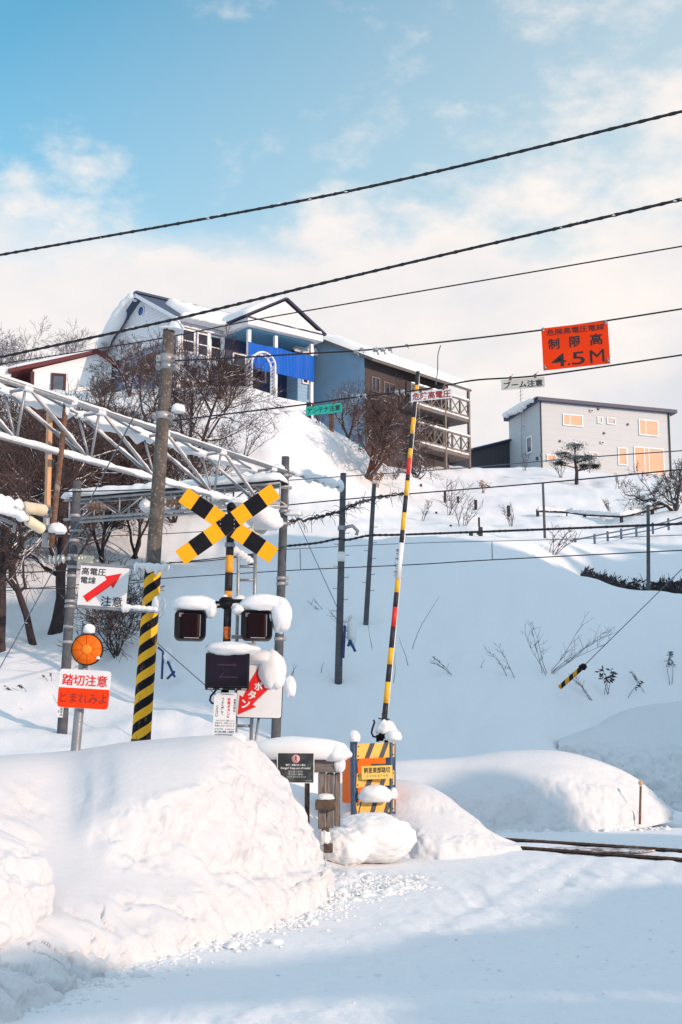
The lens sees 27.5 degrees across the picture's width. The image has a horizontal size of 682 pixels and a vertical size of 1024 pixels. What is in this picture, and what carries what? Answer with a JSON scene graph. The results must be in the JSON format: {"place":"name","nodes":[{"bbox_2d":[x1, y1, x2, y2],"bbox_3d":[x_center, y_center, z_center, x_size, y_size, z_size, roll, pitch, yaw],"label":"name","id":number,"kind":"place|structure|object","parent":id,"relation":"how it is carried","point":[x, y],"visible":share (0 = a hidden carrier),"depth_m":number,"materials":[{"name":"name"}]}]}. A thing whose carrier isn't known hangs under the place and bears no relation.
{"place":"outdoors","nodes":[
{"label":"outdoors","id":0,"kind":"place"},
{"bbox_2d":[163,647,172,663],"bbox_3d":[-4.636,3.841,37.196,0.302,0.464,0.315,0,-10,0],"label":"snow heap","id":1,"kind":"object","parent":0,"point":[167,657],"visible":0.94,"depth_m":37.08,"materials":[{"name":"white"}]},
{"bbox_2d":[0,385,681,1023],"bbox_3d":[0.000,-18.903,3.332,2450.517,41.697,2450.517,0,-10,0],"label":"ground","id":2,"kind":"structure","parent":0,"point":[490,915],"depth_m":36.52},
{"bbox_2d":[0,315,58,365],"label":"bare tree","id":3,"kind":"object","parent":2,"relation":"on","point":[12,347],"visible":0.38,"depth_m":100.48,"materials":[{"name":"brown plant"}]},
{"bbox_2d":[0,439,84,645],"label":"bare tree","id":4,"kind":"object","parent":2,"relation":"on","point":[25,614],"visible":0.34,"depth_m":40.00,"materials":[{"name":"brown plant"}]},
{"bbox_2d":[0,365,91,529],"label":"bare tree","id":5,"kind":"object","parent":2,"relation":"on","point":[12,409],"visible":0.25,"depth_m":50.71,"materials":[{"name":"brown plant"}]},
{"bbox_2d":[1,318,96,366],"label":"bare tree","id":6,"kind":"object","parent":2,"relation":"on","point":[76,346],"visible":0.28,"depth_m":101.64,"materials":[{"name":"brown plant"}]},
{"bbox_2d":[0,441,100,652],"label":"bare tree","id":7,"kind":"object","parent":2,"relation":"on","point":[17,546],"visible":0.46,"depth_m":39.30,"materials":[{"name":"brown plant"}]},
{"bbox_2d":[0,432,104,559],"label":"bare tree","id":8,"kind":"object","parent":2,"relation":"on","point":[45,554],"visible":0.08,"depth_m":45.81,"materials":[{"name":"brown plant"}]},
{"bbox_2d":[0,413,108,537],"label":"bare tree","id":9,"kind":"object","parent":2,"relation":"on","point":[35,438],"visible":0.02,"depth_m":48.89,"materials":[{"name":"brown plant"}]},
{"bbox_2d":[0,349,120,392],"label":"white cottage","id":10,"kind":"structure","parent":2,"relation":"on","point":[45,373],"depth_m":85.29,"materials":[{"name":"white"}]},
{"bbox_2d":[51,373,65,389],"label":"window","id":11,"kind":"structure","parent":10,"relation":"in","point":[60,378],"depth_m":85.06,"materials":[{"name":"grey glass"}]},
{"bbox_2d":[0,378,141,634],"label":"bare tree","id":12,"kind":"object","parent":2,"relation":"on","point":[56,624],"visible":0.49,"depth_m":41.22,"materials":[{"name":"brown plant"}]},
{"bbox_2d":[22,365,169,452],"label":"bare tree","id":13,"kind":"object","parent":2,"relation":"on","point":[104,394],"visible":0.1,"depth_m":55.82,"materials":[{"name":"brown plant"}]},
{"bbox_2d":[22,427,177,564],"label":"bare tree","id":14,"kind":"object","parent":2,"relation":"on","point":[108,512],"visible":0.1,"depth_m":46.32,"materials":[{"name":"brown plant"}]},
{"bbox_2d":[89,371,120,397],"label":"bare bush","id":15,"kind":"object","parent":2,"relation":"on","point":[98,376],"visible":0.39,"depth_m":76.28,"materials":[{"name":"brown plant"}]},
{"bbox_2d":[53,541,165,666],"bbox_3d":[-6.405,2.812,39.238,3.212,3.793,4.116,0,-10,0],"label":"bare bush","id":16,"kind":"object","parent":2,"relation":"on","point":[112,618],"visible":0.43,"depth_m":38.61,"materials":[{"name":"brown plant"}]},
{"bbox_2d":[81,334,158,394],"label":"bare tree","id":17,"kind":"object","parent":2,"relation":"on","point":[108,359],"visible":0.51,"depth_m":75.11,"materials":[{"name":"brown plant"}]},
{"bbox_2d":[57,426,184,562],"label":"bare tree","id":18,"kind":"object","parent":2,"relation":"on","point":[106,525],"visible":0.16,"depth_m":47.53,"materials":[{"name":"brown plant"}]},
{"bbox_2d":[70,396,187,528],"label":"bare tree","id":19,"kind":"object","parent":2,"relation":"on","point":[130,412],"visible":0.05,"depth_m":50.85,"materials":[{"name":"brown plant"}]},
{"bbox_2d":[79,400,224,558],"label":"bare tree","id":20,"kind":"object","parent":2,"relation":"on","point":[135,550],"visible":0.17,"depth_m":48.16,"materials":[{"name":"brown plant"}]},
{"bbox_2d":[131,320,184,740],"bbox_3d":[-2.266,0.771,17.136,0.623,6.529,0.313,0,-10,0],"label":"concrete pole","id":21,"kind":"object","parent":2,"relation":"on","point":[166,365],"visible":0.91,"depth_m":17.14,"materials":[{"name":"concrete"}]},
{"bbox_2d":[0,370,158,667],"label":"overhead wire","id":22,"kind":"object","parent":21,"relation":"attached to","point":[104,472],"visible":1,"depth_m":21.30,"materials":[{"name":"metal"}]},
{"bbox_2d":[77,562,169,615],"bbox_3d":[-2.633,0.933,16.843,1.111,0.659,0.142,0,-10,0],"label":"voltage sign","id":23,"kind":"object","parent":21,"relation":"attached to","point":[103,586],"visible":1,"depth_m":16.83,"materials":[{"name":"white"}]},
{"bbox_2d":[173,354,681,420],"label":"overhead wire","id":24,"kind":"object","parent":21,"relation":"attached to","point":[432,387],"visible":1,"depth_m":16.42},
{"bbox_2d":[306,401,341,415],"bbox_3d":[-0.210,-1.280,16.873,0.461,0.198,0.019,-3,-10,17],"label":"hanging sign","id":25,"kind":"object","parent":24,"relation":"hanging from","point":[334,407],"visible":1,"depth_m":16.87,"materials":[{"name":"green"}]},
{"bbox_2d":[411,383,451,401],"bbox_3d":[1.067,-1.415,16.440,0.496,0.192,0.018,-3,-10,17],"label":"hanging sign","id":26,"kind":"object","parent":24,"relation":"hanging from","point":[442,393],"visible":1,"depth_m":16.43,"materials":[{"name":"white metal"}]},
{"bbox_2d":[501,372,544,389],"bbox_3d":[2.102,-1.522,16.104,0.505,0.191,0.018,-3,-10,17],"label":"hanging sign","id":27,"kind":"object","parent":24,"relation":"hanging from","point":[510,383],"visible":1,"depth_m":16.10,"materials":[{"name":"white"}]},
{"bbox_2d":[175,308,681,360],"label":"overhead wire","id":28,"kind":"object","parent":21,"relation":"attached to","point":[418,344],"visible":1,"depth_m":16.49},
{"bbox_2d":[541,320,609,370],"bbox_3d":[2.688,-1.912,15.967,0.775,0.532,0.024,-3,-10,17],"label":"hanging sign","id":29,"kind":"object","parent":28,"relation":"hanging from","point":[576,345],"visible":1,"depth_m":15.97,"materials":[{"name":"orange"}]},
{"bbox_2d":[0,735,335,1023],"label":"snow bank","id":30,"kind":"structure","parent":2,"relation":"on","point":[153,849],"depth_m":12.82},
{"bbox_2d":[0,829,54,948],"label":"snow bank","id":31,"kind":"structure","parent":30,"relation":"on","point":[27,891],"depth_m":10.25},
{"bbox_2d":[57,624,110,750],"bbox_3d":[-2.716,2.160,14.769,0.547,1.943,0.240,-3,-10,15],"label":"stop sign post","id":32,"kind":"object","parent":30,"relation":"on","point":[82,687],"visible":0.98,"depth_m":14.79,"materials":[{"name":"metal"}]},
{"bbox_2d":[172,484,291,741],"bbox_3d":[-1.252,1.463,16.086,1.385,3.554,0.671,0,-10,0],"label":"crossing signal","id":33,"kind":"object","parent":30,"relation":"on","point":[227,661],"visible":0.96,"depth_m":15.91,"materials":[{"name":"black paint"}]},
{"bbox_2d":[231,553,256,739],"bbox_3d":[-1.141,1.653,16.455,0.426,2.514,0.267,9,-13,-40],"label":"ladder","id":34,"kind":"object","parent":30,"relation":"on","point":[236,636],"visible":0.43,"depth_m":16.52,"materials":[{"name":"white"}]},
{"bbox_2d":[236,649,286,742],"bbox_3d":[-0.928,2.411,16.165,0.585,1.632,0.308,0,-10,0],"label":"button board","id":35,"kind":"object","parent":30,"relation":"on","point":[262,697],"visible":0.91,"depth_m":16.16,"materials":[{"name":"white metal"}]},
{"bbox_2d":[114,334,225,432],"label":"bare tree","id":36,"kind":"object","parent":2,"relation":"on","point":[142,379],"visible":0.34,"depth_m":67.73,"materials":[{"name":"brown plant"}]},
{"bbox_2d":[0,374,343,737],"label":"catenary gantry","id":37,"kind":"object","parent":2,"relation":"on","point":[24,395],"visible":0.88,"depth_m":29.50,"materials":[{"name":"white"}]},
{"bbox_2d":[0,494,23,510],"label":"bracket arm","id":38,"kind":"object","parent":37,"relation":"attached to","point":[16,503],"visible":0.84,"depth_m":25.73},
{"bbox_2d":[43,554,70,563],"bbox_3d":[-6.822,1.137,33.461,0.682,0.243,0.227,-2,-10,13],"label":"insulator string","id":39,"kind":"object","parent":37,"relation":"attached to","point":[54,559],"visible":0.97,"depth_m":33.41,"materials":[{"name":"white ceramic"}]},
{"bbox_2d":[41,395,78,547],"bbox_3d":[-5.529,-0.779,26.990,0.917,2.977,0.428,-8,-13,37],"label":"drop bracket","id":40,"kind":"object","parent":37,"relation":"hanging from","point":[53,528],"visible":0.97,"depth_m":26.90,"materials":[{"name":"metal"}]},
{"bbox_2d":[22,501,47,515],"bbox_3d":[-5.832,-0.060,26.462,0.228,0.257,0.809,-5,-11,27],"label":"rod insulator","id":41,"kind":"object","parent":40,"relation":"attached to","point":[32,508],"visible":0.99,"depth_m":26.37,"materials":[{"name":"ceramic"}]},
{"bbox_2d":[24,516,45,533],"bbox_3d":[-5.810,0.242,26.409,0.208,0.281,0.773,-3,-10,17],"label":"rod insulator","id":42,"kind":"object","parent":40,"relation":"attached to","point":[35,525],"visible":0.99,"depth_m":26.34,"materials":[{"name":"ceramic"}]},
{"bbox_2d":[0,500,28,521],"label":"bracket arm","id":43,"kind":"object","parent":42,"relation":"attached to","point":[6,509],"visible":1,"depth_m":25.61},
{"bbox_2d":[73,554,98,563],"bbox_3d":[-6.121,1.147,33.459,0.647,0.265,0.228,-3,-10,14],"label":"insulator string","id":44,"kind":"object","parent":37,"relation":"attached to","point":[85,559],"visible":0.9,"depth_m":33.40,"materials":[{"name":"ceramic"}]},
{"bbox_2d":[0,531,202,536],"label":"overhead wire","id":45,"kind":"object","parent":37,"relation":"attached to","point":[96,536],"visible":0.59,"depth_m":29.29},
{"bbox_2d":[0,483,242,491],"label":"overhead wire","id":46,"kind":"object","parent":37,"relation":"attached to","point":[109,490],"visible":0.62,"depth_m":29.69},
{"bbox_2d":[0,550,280,573],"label":"overhead wire","id":47,"kind":"object","parent":37,"relation":"attached to","point":[80,569],"visible":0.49,"depth_m":28.55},
{"bbox_2d":[0,550,681,591],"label":"overhead wire","id":48,"kind":"object","parent":37,"relation":"attached to","point":[395,565],"visible":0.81,"depth_m":30.91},
{"bbox_2d":[286,535,679,549],"bbox_3d":[3.014,0.654,29.839,11.180,0.755,0.141,-8,-13,39],"label":"overhead wire","id":49,"kind":"object","parent":37,"relation":"attached to","point":[489,541],"visible":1,"depth_m":29.46,"materials":[{"name":"metal"}]},
{"bbox_2d":[287,523,681,546],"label":"overhead wire","id":50,"kind":"object","parent":37,"relation":"attached to","point":[499,531],"visible":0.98,"depth_m":29.68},
{"bbox_2d":[289,469,681,504],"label":"overhead wire","id":51,"kind":"object","parent":37,"relation":"attached to","point":[493,486],"visible":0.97,"depth_m":29.77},
{"bbox_2d":[289,450,681,480],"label":"overhead wire","id":52,"kind":"object","parent":37,"relation":"attached to","point":[494,465],"visible":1,"depth_m":30.08,"materials":[{"name":"metal"}]},
{"bbox_2d":[57,472,288,733],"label":"lattice beam","id":53,"kind":"structure","parent":2,"relation":"on","point":[260,481],"depth_m":33.55,"materials":[{"name":"grey metal"}]},
{"bbox_2d":[132,415,245,522],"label":"bare tree","id":54,"kind":"object","parent":2,"relation":"on","point":[175,518],"visible":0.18,"depth_m":53.16,"materials":[{"name":"brown plant"}]},
{"bbox_2d":[127,321,292,470],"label":"bare tree","id":55,"kind":"object","parent":2,"relation":"on","point":[224,379],"visible":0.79,"depth_m":61.69,"materials":[{"name":"brown plant"}]},
{"bbox_2d":[96,290,326,416],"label":"blue house","id":56,"kind":"structure","parent":2,"relation":"on","point":[301,332],"depth_m":83.16,"materials":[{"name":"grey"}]},
{"bbox_2d":[181,328,194,353],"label":"window","id":57,"kind":"structure","parent":56,"relation":"in","point":[192,335],"depth_m":81.38,"materials":[{"name":"white glass"}]},
{"bbox_2d":[196,332,206,357],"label":"window","id":58,"kind":"structure","parent":56,"relation":"in","point":[204,339],"depth_m":81.92,"materials":[{"name":"white glass"}]},
{"bbox_2d":[210,335,221,360],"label":"window","id":59,"kind":"structure","parent":56,"relation":"in","point":[214,339],"depth_m":82.54,"materials":[{"name":"white glass"}]},
{"bbox_2d":[232,353,245,376],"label":"window","id":60,"kind":"structure","parent":56,"relation":"in","point":[241,360],"depth_m":83.41,"materials":[{"name":"white glass"}]},
{"bbox_2d":[186,357,256,399],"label":"bare tree","id":61,"kind":"object","parent":2,"relation":"on","point":[244,362],"visible":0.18,"depth_m":73.43,"materials":[{"name":"brown plant"}]},
{"bbox_2d":[243,419,277,455],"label":"weed stalk","id":62,"kind":"object","parent":2,"relation":"on","point":[247,441],"visible":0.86,"depth_m":63.22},
{"bbox_2d":[247,351,275,395],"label":"garden arch","id":63,"kind":"structure","parent":2,"relation":"on","point":[271,372],"depth_m":79.99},
{"bbox_2d":[257,736,351,852],"bbox_3d":[-0.546,3.722,18.386,1.401,1.505,0.490,0,-10,0],"label":"wooden fence","id":64,"kind":"object","parent":2,"relation":"on","point":[331,757],"visible":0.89,"depth_m":18.32,"materials":[{"name":"brown wood"}]},
{"bbox_2d":[277,752,313,782],"bbox_3d":[-0.591,3.328,18.104,0.489,0.394,0.012,0,-10,0],"label":"warning board","id":65,"kind":"object","parent":64,"relation":"attached to","point":[295,767],"visible":0.98,"depth_m":18.11,"materials":[{"name":"black"}]},
{"bbox_2d":[332,473,358,684],"bbox_3d":[0.134,1.848,37.232,0.735,5.892,0.234,-1,-10,6],"label":"utility pole","id":66,"kind":"object","parent":2,"relation":"on","point":[342,527],"visible":0.93,"depth_m":37.15,"materials":[{"name":"dark grey painted steel"},{"name":"snow"}]},
{"bbox_2d":[347,615,356,646],"bbox_3d":[0.292,3.166,37.112,0.264,0.885,0.315,0,-10,0],"label":"snow heap","id":67,"kind":"object","parent":66,"relation":"attached to","point":[351,630],"visible":1,"depth_m":37.01,"materials":[{"name":"white"}]},
{"bbox_2d":[320,827,370,865],"bbox_3d":[0.042,4.536,18.784,0.736,0.545,0.731,0,-10,0],"label":"snow heap","id":68,"kind":"object","parent":2,"relation":"on","point":[351,847],"visible":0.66,"depth_m":18.54,"materials":[{"name":"white"}]},
{"bbox_2d":[319,376,375,438],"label":"bare shrub","id":69,"kind":"object","parent":2,"relation":"on","point":[341,421],"visible":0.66,"depth_m":73.91,"materials":[{"name":"brown plant"}]},
{"bbox_2d":[24,825,673,1012],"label":"snow clumps","id":70,"kind":"object","parent":2,"relation":"on","point":[141,970],"visible":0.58,"depth_m":13.51,"materials":[{"name":"white"}]},
{"bbox_2d":[362,484,377,624],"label":"utility pole","id":71,"kind":"object","parent":2,"relation":"on","point":[368,577],"visible":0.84,"depth_m":41.31,"materials":[{"name":"metal"}]},
{"bbox_2d":[287,489,411,532],"bbox_3d":[0.964,-0.134,39.525,1.664,3.334,12.558,-3,-10,14],"label":"creeper","id":72,"kind":"object","parent":71,"relation":"attached to","point":[322,516],"visible":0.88,"depth_m":34.49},
{"bbox_2d":[329,812,416,863],"bbox_3d":[0.386,4.531,19.259,1.337,0.736,1.117,0,-10,0],"label":"snow heap","id":73,"kind":"object","parent":2,"relation":"on","point":[388,838],"visible":0.69,"depth_m":18.91,"materials":[{"name":"white"}]},
{"bbox_2d":[347,730,401,814],"bbox_3d":[0.513,3.760,19.676,0.815,1.354,0.366,4,-11,-22],"label":"barrier fence","id":74,"kind":"object","parent":73,"relation":"on","point":[375,794],"visible":0.99,"depth_m":19.67,"materials":[{"name":"yellow metal"}]},
{"bbox_2d":[340,372,438,480],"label":"bare tree","id":75,"kind":"object","parent":2,"relation":"on","point":[374,431],"visible":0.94,"depth_m":70.15,"materials":[{"name":"brown plant"}]},
{"bbox_2d":[313,333,471,470],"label":"balcony building","id":76,"kind":"structure","parent":2,"relation":"on","point":[332,370],"depth_m":84.83,"materials":[{"name":"wood"}]},
{"bbox_2d":[371,376,379,393],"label":"window","id":77,"kind":"structure","parent":76,"relation":"in","point":[374,380],"depth_m":83.23,"materials":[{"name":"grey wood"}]},
{"bbox_2d":[383,381,395,399],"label":"window","id":78,"kind":"structure","parent":76,"relation":"in","point":[386,387],"depth_m":84.12,"materials":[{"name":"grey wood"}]},
{"bbox_2d":[396,442,443,482],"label":"bare shrub","id":79,"kind":"object","parent":2,"relation":"on","point":[414,475],"visible":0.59,"depth_m":75.59,"materials":[{"name":"brown plant"}]},
{"bbox_2d":[340,779,521,859],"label":"snow bank","id":80,"kind":"structure","parent":2,"relation":"on","point":[444,826],"depth_m":20.34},
{"bbox_2d":[342,371,419,802],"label":"barrier gate","id":81,"kind":"structure","parent":80,"relation":"on","point":[385,724],"depth_m":20.49,"materials":[{"name":"yellow"}]},
{"bbox_2d":[440,479,473,514],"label":"weed stalk","id":82,"kind":"object","parent":2,"relation":"on","point":[451,487],"visible":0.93,"depth_m":61.96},
{"bbox_2d":[444,492,483,525],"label":"weed stalk","id":83,"kind":"object","parent":2,"relation":"on","point":[466,514],"visible":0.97,"depth_m":57.80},
{"bbox_2d":[449,439,510,467],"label":"dark house","id":84,"kind":"structure","parent":2,"relation":"on","point":[496,453],"depth_m":106.81,"materials":[{"name":"black metal"}]},
{"bbox_2d":[396,750,676,831],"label":"snow bank","id":85,"kind":"structure","parent":2,"relation":"on","point":[535,790],"depth_m":25.02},
{"bbox_2d":[542,484,545,537],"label":"utility pole","id":86,"kind":"object","parent":2,"relation":"on","point":[544,519],"visible":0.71,"depth_m":52.76,"materials":[{"name":"metal"}]},
{"bbox_2d":[546,522,581,554],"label":"weed stalk","id":87,"kind":"object","parent":2,"relation":"on","point":[559,544],"visible":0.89,"depth_m":49.55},
{"bbox_2d":[551,441,603,484],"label":"pine tree","id":88,"kind":"object","parent":2,"relation":"on","point":[585,464],"visible":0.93,"depth_m":83.68,"materials":[{"name":"green plant"}]},
{"bbox_2d":[551,616,617,673],"bbox_3d":[6.628,3.583,38.101,2.003,1.827,0.860,-3,-10,14],"label":"weed stalk","id":89,"kind":"object","parent":2,"relation":"on","point":[587,645],"visible":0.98,"depth_m":38.00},
{"bbox_2d":[502,389,676,476],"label":"modern house","id":90,"kind":"structure","parent":2,"relation":"on","point":[541,428],"depth_m":104.49,"materials":[{"name":"grey"}]},
{"bbox_2d":[562,413,582,426],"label":"window","id":91,"kind":"structure","parent":90,"relation":"in","point":[568,419],"depth_m":103.63,"materials":[{"name":"brown"}]},
{"bbox_2d":[617,447,627,465],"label":"window","id":92,"kind":"structure","parent":90,"relation":"in","point":[622,459],"depth_m":104.57,"materials":[{"name":"brown"}]},
{"bbox_2d":[638,419,658,436],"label":"window","id":93,"kind":"structure","parent":90,"relation":"in","point":[646,427],"depth_m":105.75,"materials":[{"name":"brown"}]},
{"bbox_2d":[633,446,664,474],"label":"window","id":94,"kind":"structure","parent":90,"relation":"in","point":[651,462],"depth_m":105.29,"materials":[{"name":"brown"}]},
{"bbox_2d":[506,838,681,852],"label":"rail","id":95,"kind":"object","parent":2,"relation":"on","point":[677,850],"visible":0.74,"depth_m":21.31,"materials":[{"name":"metal"}]},
{"bbox_2d":[521,846,681,861],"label":"rail","id":96,"kind":"object","parent":2,"relation":"on","point":[625,855],"visible":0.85,"depth_m":20.07,"materials":[{"name":"metal"}]},
{"bbox_2d":[549,846,655,852],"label":"crossing deck","id":97,"kind":"structure","parent":2,"relation":"on","point":[611,849],"depth_m":20.65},
{"bbox_2d":[595,666,616,694],"bbox_3d":[7.496,4.688,38.850,0.778,0.814,0.466,6,-12,-32],"label":"weed stalk","id":98,"kind":"object","parent":2,"relation":"on","point":[611,679],"visible":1,"depth_m":38.78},
{"bbox_2d":[558,701,681,811],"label":"snow bank","id":99,"kind":"structure","parent":2,"relation":"on","point":[643,744],"depth_m":34.03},
{"bbox_2d":[558,569,681,688],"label":"guy wire anchor","id":100,"kind":"object","parent":2,"relation":"on","point":[575,673],"visible":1,"depth_m":36.62,"materials":[{"name":"metal"}]},
{"bbox_2d":[569,517,681,543],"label":"guard rail","id":101,"kind":"object","parent":2,"relation":"on","point":[636,532],"visible":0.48,"depth_m":54.27,"materials":[{"name":"grey metal"}]},
{"bbox_2d":[580,564,681,593],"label":"undergrowth","id":102,"kind":"object","parent":2,"relation":"on","point":[672,587],"visible":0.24,"depth_m":47.98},
{"bbox_2d":[644,502,651,590],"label":"utility pole","id":103,"kind":"object","parent":2,"relation":"on","point":[648,504],"visible":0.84,"depth_m":44.95,"materials":[{"name":"metal"}]},
{"bbox_2d":[616,458,681,517],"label":"bare tree","id":104,"kind":"object","parent":2,"relation":"on","point":[678,486],"visible":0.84,"depth_m":63.01,"materials":[{"name":"brown plant"}]},
{"bbox_2d":[0,198,681,357],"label":"overhead wire","id":105,"kind":"object","parent":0,"point":[373,271],"visible":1,"depth_m":16.43,"materials":[{"name":"black"}]},
{"bbox_2d":[0,110,681,255],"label":"overhead wire","id":106,"kind":"object","parent":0,"point":[673,113],"visible":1,"depth_m":16.58,"materials":[{"name":"black"}]},
{"bbox_2d":[0,246,681,364],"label":"overhead wire","id":107,"kind":"object","parent":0,"point":[360,301],"visible":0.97,"depth_m":17.48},
{"bbox_2d":[0,0,681,475],"label":"sky","id":108,"kind":"structure","parent":0,"point":[116,116],"materials":[{"name":"blue"}]},
{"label":"fence post","id":109,"kind":"object","parent":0,"visible":0},
{"bbox_2d":[537,500,681,517],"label":"fence rail","id":110,"kind":"object","parent":109,"relation":"attached to","point":[599,513],"visible":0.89,"depth_m":64.11,"materials":[{"name":"white"}]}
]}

